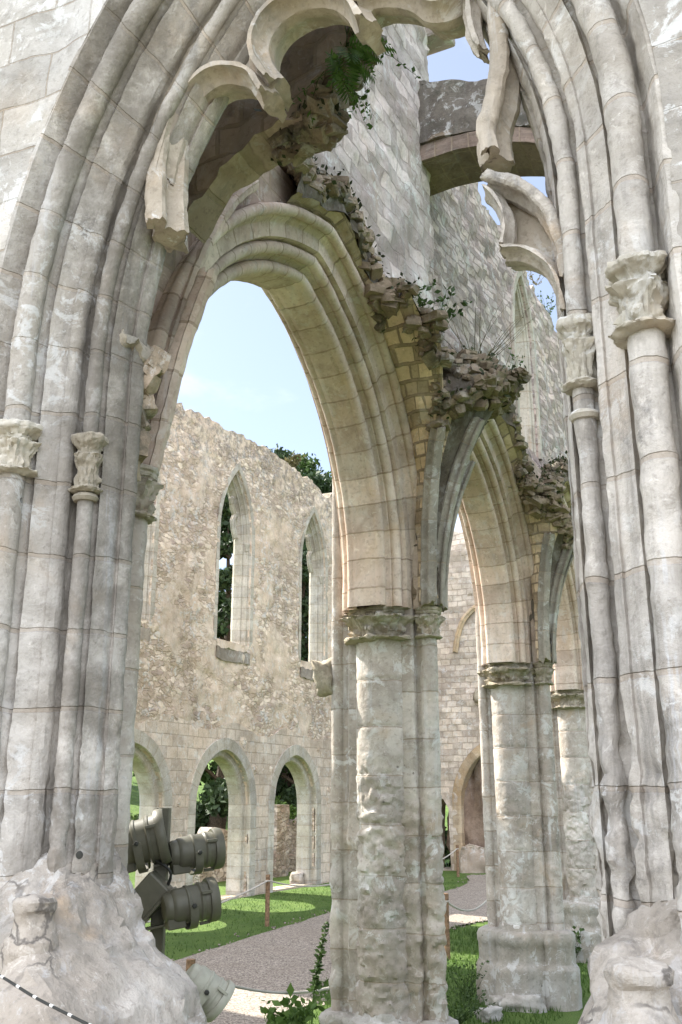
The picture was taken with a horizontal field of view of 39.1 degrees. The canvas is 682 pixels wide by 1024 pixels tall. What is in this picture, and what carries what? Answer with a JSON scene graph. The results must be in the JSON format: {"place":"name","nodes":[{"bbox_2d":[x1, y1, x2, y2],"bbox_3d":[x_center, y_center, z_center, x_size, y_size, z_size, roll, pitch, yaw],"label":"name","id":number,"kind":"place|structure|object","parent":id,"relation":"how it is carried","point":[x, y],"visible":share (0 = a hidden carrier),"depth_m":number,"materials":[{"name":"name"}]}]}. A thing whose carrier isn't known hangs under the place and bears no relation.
{"place":"outdoors","nodes":[
{"label":"outdoors","id":0,"kind":"place"},
{"bbox_2d":[186,963,234,1022],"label":"floodlight","id":1,"kind":"object","parent":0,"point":[215,991],"visible":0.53,"depth_m":4.77,"materials":[{"name":"paint"}]},
{"bbox_2d":[171,874,487,1023],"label":"gravel path","id":2,"kind":"structure","parent":0,"point":[282,959],"depth_m":14.62,"materials":[{"name":"grey gravel"}]},
{"bbox_2d":[128,760,590,1023],"bbox_3d":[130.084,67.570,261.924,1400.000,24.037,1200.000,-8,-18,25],"label":"ground","id":3,"kind":"structure","parent":0,"point":[201,933],"depth_m":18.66,"materials":[{"name":"green plant"}]},
{"bbox_2d":[130,813,138,820],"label":"shrub","id":4,"kind":"object","parent":3,"relation":"on","point":[135,817],"visible":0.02,"depth_m":29.71,"materials":[{"name":"green plant"}]},
{"bbox_2d":[114,463,163,868],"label":"pillar","id":5,"kind":"structure","parent":3,"relation":"on","point":[149,487],"depth_m":4.85,"materials":[{"name":"stone"}]},
{"bbox_2d":[150,808,170,954],"bbox_3d":[-0.995,2.814,5.164,0.324,2.345,0.250,-8,-18,25],"label":"lamp post","id":6,"kind":"object","parent":3,"relation":"on","point":[156,919],"visible":0.3,"depth_m":5.31,"materials":[{"name":"grey metal"}]},
{"bbox_2d":[127,808,171,873],"bbox_3d":[-1.119,1.843,5.380,0.355,0.353,0.344,2,-17,-8],"label":"floodlight","id":7,"kind":"object","parent":6,"relation":"attached to","point":[147,841],"visible":0.83,"depth_m":5.28,"materials":[{"name":"green paint"}]},
{"bbox_2d":[135,870,176,929],"bbox_3d":[-1.044,2.136,5.287,0.323,0.304,0.180,0,-16,0],"label":"gear housing","id":8,"kind":"object","parent":6,"relation":"attached to","point":[152,888],"visible":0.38,"depth_m":5.22,"materials":[{"name":"green paint"}]},
{"bbox_2d":[148,860,171,885],"bbox_3d":[-1.030,2.061,5.325,0.190,0.279,0.084,-11,-20,33],"label":"lamp cable","id":9,"kind":"object","parent":6,"relation":"attached to","point":[167,868],"visible":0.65,"depth_m":5.32,"materials":[{"name":"rubber"}]},
{"bbox_2d":[161,877,221,930],"bbox_3d":[-0.819,2.126,5.224,0.311,0.264,0.275,7,-18,-23],"label":"floodlight","id":10,"kind":"object","parent":6,"relation":"attached to","point":[188,907],"visible":1,"depth_m":5.16,"materials":[{"name":"green paint"}]},
{"bbox_2d":[168,828,225,874],"bbox_3d":[-0.832,1.935,5.483,0.315,0.255,0.271,7,-18,-23],"label":"floodlight","id":11,"kind":"object","parent":6,"relation":"attached to","point":[192,854],"visible":0.98,"depth_m":5.42,"materials":[{"name":"green paint"}]},
{"bbox_2d":[133,761,217,788],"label":"broadleaf tree","id":12,"kind":"object","parent":3,"relation":"on","point":[206,777],"depth_m":43.87,"materials":[{"name":"green plant"}]},
{"bbox_2d":[185,958,195,971],"bbox_3d":[-1.417,4.713,8.927,0.108,1.030,0.108,-8,-18,25],"label":"fence post","id":13,"kind":"object","parent":3,"relation":"on","point":[190,962],"visible":0.17,"depth_m":9.03,"materials":[{"name":"brown wood"}]},
{"bbox_2d":[235,985,329,993],"bbox_3d":[0.122,5.536,12.039,0.032,0.647,7.142,-8,-18,24],"label":"rope","id":14,"kind":"object","parent":13,"relation":"attached to","point":[274,992],"visible":0.26,"depth_m":10.31,"materials":[{"name":"grey fabric"}]},
{"bbox_2d":[195,493,233,833],"bbox_3d":[-3.892,5.873,37.442,6.848,14.744,6.643,-8,-18,25],"label":"yew tree","id":15,"kind":"object","parent":3,"relation":"on","point":[212,809],"visible":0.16,"depth_m":36.46,"materials":[{"name":"green plant"}]},
{"bbox_2d":[133,403,331,900],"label":"nave wall","id":16,"kind":"structure","parent":3,"relation":"on","point":[246,708],"depth_m":25.23,"materials":[{"name":"stone"}]},
{"bbox_2d":[285,453,305,470],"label":"grass tuft","id":17,"kind":"object","parent":16,"relation":"on","point":[293,461],"visible":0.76,"depth_m":30.00,"materials":[{"name":"green plant"}]},
{"bbox_2d":[193,817,296,883],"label":"garden wall","id":18,"kind":"structure","parent":3,"relation":"on","point":[218,875],"depth_m":28.95,"materials":[{"name":"stone"}]},
{"bbox_2d":[274,795,296,822],"bbox_3d":[-1.872,10.800,33.324,1.930,2.035,2.580,-39,-42,65],"label":"shrub","id":19,"kind":"object","parent":18,"relation":"on","point":[293,812],"visible":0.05,"depth_m":32.95,"materials":[{"name":"green plant"}]},
{"bbox_2d":[265,874,270,926],"bbox_3d":[-1.436,7.633,18.786,0.108,1.030,0.108,-8,-18,25],"label":"fence post","id":20,"kind":"object","parent":3,"relation":"on","point":[267,903],"visible":0.93,"depth_m":18.76,"materials":[{"name":"brown wood"}]},
{"bbox_2d":[147,880,266,922],"bbox_3d":[-2.947,6.506,15.791,0.032,0.378,7.067,-8,-18,24],"label":"rope","id":21,"kind":"object","parent":20,"relation":"attached to","point":[237,895],"visible":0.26,"depth_m":18.00,"materials":[{"name":"grey fabric"}]},
{"bbox_2d":[270,881,328,886],"bbox_3d":[-0.239,8.104,21.309,0.032,0.308,5.644,-8,-18,24],"label":"rope","id":22,"kind":"object","parent":20,"relation":"attached to","point":[299,885],"visible":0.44,"depth_m":19.97,"materials":[{"name":"grey fabric"}]},
{"bbox_2d":[218,443,331,799],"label":"cedar tree","id":23,"kind":"object","parent":3,"relation":"on","point":[325,480],"visible":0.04,"depth_m":49.16,"materials":[{"name":"green plant"}]},
{"bbox_2d":[219,450,331,638],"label":"broadleaf tree","id":24,"kind":"object","parent":3,"relation":"on","point":[306,463],"visible":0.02,"depth_m":53.15,"materials":[{"name":"green plant"}]},
{"bbox_2d":[273,805,289,876],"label":"gate pier","id":25,"kind":"structure","parent":3,"relation":"on","point":[281,841],"depth_m":30.56,"materials":[{"name":"stone"}]},
{"bbox_2d":[275,649,308,796],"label":"broadleaf tree","id":26,"kind":"object","parent":3,"relation":"on","point":[281,784],"visible":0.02,"depth_m":43.40,"materials":[{"name":"green plant"}]},
{"bbox_2d":[260,982,324,1023],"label":"broadleaf weed","id":27,"kind":"object","parent":3,"relation":"on","point":[294,1014],"visible":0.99,"depth_m":10.29,"materials":[{"name":"green plant"}]},
{"bbox_2d":[277,538,308,819],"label":"yew tree","id":28,"kind":"object","parent":3,"relation":"on","point":[289,796],"visible":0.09,"depth_m":43.18,"materials":[{"name":"green plant"}]},
{"bbox_2d":[289,872,303,883],"bbox_3d":[-1.257,10.550,27.576,0.460,0.444,0.566,-1,-17,2],"label":"fallen stone","id":29,"kind":"object","parent":3,"relation":"on","point":[296,878],"visible":0.76,"depth_m":27.37,"materials":[{"name":"beige stone"}]},
{"bbox_2d":[306,921,328,1023],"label":"seeding weed","id":30,"kind":"object","parent":3,"relation":"on","point":[316,982],"visible":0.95,"depth_m":10.77,"materials":[{"name":"green plant"}]},
{"bbox_2d":[0,0,681,1023],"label":"window wall","id":31,"kind":"structure","parent":3,"relation":"on","point":[110,112],"depth_m":3.91,"materials":[{"name":"stone"}]},
{"bbox_2d":[0,974,90,1023],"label":"rope","id":32,"kind":"object","parent":31,"relation":"attached to","point":[70,1015],"visible":1,"depth_m":2.83,"materials":[{"name":"fabric"}]},
{"bbox_2d":[311,480,458,1023],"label":"pillar","id":33,"kind":"structure","parent":3,"relation":"on","point":[375,675],"depth_m":8.53,"materials":[{"name":"stone"}]},
{"bbox_2d":[142,24,583,691],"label":"arcade wall","id":34,"kind":"structure","parent":33,"relation":"on","point":[338,236],"depth_m":9.02,"materials":[{"name":"stone"}]},
{"bbox_2d":[285,49,376,129],"bbox_3d":[-0.108,-2.366,5.400,0.428,0.362,0.577,-8,-18,25],"label":"trailing plant","id":35,"kind":"object","parent":34,"relation":"attached to","point":[334,56],"visible":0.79,"depth_m":5.44,"materials":[{"name":"green plant"}]},
{"bbox_2d":[325,34,396,103],"bbox_3d":[0.102,-2.483,5.407,0.398,0.393,0.286,3,-17,-11],"label":"fern","id":36,"kind":"object","parent":34,"relation":"attached to","point":[354,64],"visible":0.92,"depth_m":5.44,"materials":[{"name":"green plant"}]},
{"bbox_2d":[340,25,425,118],"bbox_3d":[0.216,-2.606,5.537,0.734,0.270,0.986,7,-18,-23],"label":"trailing plant","id":37,"kind":"object","parent":34,"relation":"attached to","point":[364,97],"visible":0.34,"depth_m":5.69,"materials":[{"name":"green plant"}]},
{"bbox_2d":[415,278,435,296],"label":"wall plant","id":38,"kind":"object","parent":34,"relation":"attached to","point":[433,284],"depth_m":9.22,"materials":[{"name":"green plant"}]},
{"bbox_2d":[415,284,472,322],"bbox_3d":[0.926,-2.096,9.778,0.712,0.419,0.591,-8,-18,25],"label":"wall plant","id":39,"kind":"object","parent":34,"relation":"attached to","point":[430,302],"depth_m":9.73,"materials":[{"name":"green plant"}]},
{"bbox_2d":[418,78,544,195],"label":"flying buttress","id":40,"kind":"structure","parent":34,"relation":"attached to","point":[449,111],"depth_m":11.04,"materials":[{"name":"stone"}]},
{"bbox_2d":[444,291,533,359],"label":"dry twigs","id":41,"kind":"object","parent":34,"relation":"on","point":[488,331],"visible":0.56,"depth_m":10.60,"materials":[{"name":"brown plant"}]},
{"bbox_2d":[492,347,524,370],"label":"dry twigs","id":42,"kind":"object","parent":34,"relation":"on","point":[512,354],"visible":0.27,"depth_m":11.47,"materials":[{"name":"plant"}]},
{"bbox_2d":[527,271,543,285],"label":"wall top weed","id":43,"kind":"object","parent":34,"relation":"on","point":[532,279],"depth_m":17.43,"materials":[{"name":"green plant"}]},
{"bbox_2d":[537,290,555,314],"bbox_3d":[3.996,-3.962,18.216,0.489,0.392,0.769,-8,-18,25],"label":"wall top weed","id":44,"kind":"object","parent":34,"relation":"on","point":[552,308],"depth_m":18.14,"materials":[{"name":"green plant"}]},
{"bbox_2d":[444,893,449,958],"bbox_3d":[1.660,6.540,15.098,0.108,1.030,0.108,-8,-18,25],"label":"fence post","id":45,"kind":"object","parent":3,"relation":"on","point":[447,933],"visible":0.51,"depth_m":15.07,"materials":[{"name":"brown wood"}]},
{"bbox_2d":[449,899,486,911],"bbox_3d":[2.258,6.636,16.388,0.032,0.287,2.807,-8,-18,24],"label":"rope","id":46,"kind":"object","parent":45,"relation":"hanging from","point":[476,908],"visible":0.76,"depth_m":16.11,"materials":[{"name":"grey fabric"}]},
{"bbox_2d":[444,816,450,866],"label":"shrub","id":47,"kind":"object","parent":3,"relation":"on","point":[447,852],"visible":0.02,"depth_m":34.81,"materials":[{"name":"green plant"}]},
{"bbox_2d":[456,845,459,876],"bbox_3d":[3.694,11.078,30.421,0.108,1.030,0.108,-8,-18,25],"label":"fence post","id":48,"kind":"object","parent":3,"relation":"on","point":[457,860],"visible":0.93,"depth_m":30.41,"materials":[{"name":"brown wood"}]},
{"bbox_2d":[437,531,485,872],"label":"end wall","id":49,"kind":"structure","parent":3,"relation":"on","point":[460,759],"depth_m":33.94,"materials":[{"name":"stone"}]},
{"bbox_2d":[446,954,489,1001],"bbox_3d":[1.486,5.711,11.795,0.738,0.554,0.794,-8,-18,25],"label":"weed clump","id":50,"kind":"object","parent":3,"relation":"on","point":[463,988],"visible":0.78,"depth_m":11.78,"materials":[{"name":"green plant"}]},
{"bbox_2d":[446,984,495,1023],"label":"weed clump","id":51,"kind":"object","parent":3,"relation":"on","point":[463,1017],"visible":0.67,"depth_m":10.55,"materials":[{"name":"green plant"}]},
{"bbox_2d":[474,1005,502,1022],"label":"loose stone","id":52,"kind":"object","parent":3,"relation":"on","point":[487,1012],"visible":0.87,"depth_m":10.79,"materials":[{"name":"grey stone"}]},
{"bbox_2d":[487,995,503,1005],"bbox_3d":[1.898,5.871,11.508,0.222,0.178,0.350,3,-17,-11],"label":"loose stone","id":53,"kind":"object","parent":3,"relation":"on","point":[497,999],"visible":0.52,"depth_m":11.44,"materials":[{"name":"grey stone"}]},
{"bbox_2d":[499,993,546,1013],"bbox_3d":[2.163,5.819,11.391,0.563,0.259,0.357,-5,-17,15],"label":"loose stone","id":54,"kind":"object","parent":3,"relation":"on","point":[518,1002],"visible":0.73,"depth_m":11.28,"materials":[{"name":"grey stone"}]},
{"bbox_2d":[475,606,582,1011],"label":"pillar","id":55,"kind":"structure","parent":3,"relation":"on","point":[526,940],"depth_m":12.06,"materials":[{"name":"stone"}]},
{"bbox_2d":[550,689,601,962],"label":"pillar","id":56,"kind":"structure","parent":3,"relation":"on","point":[577,843],"depth_m":15.34,"materials":[{"name":"stone"}]},
{"bbox_2d":[569,925,584,956],"bbox_3d":[3.438,6.574,14.651,0.600,0.541,0.768,-14,-22,39],"label":"weed clump","id":57,"kind":"object","parent":3,"relation":"on","point":[579,948],"visible":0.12,"depth_m":14.57,"materials":[{"name":"green plant"}]},
{"bbox_2d":[177,37,556,588],"label":"sky","id":58,"kind":"structure","parent":0,"point":[244,372],"materials":[{"name":"blue"}]}
]}

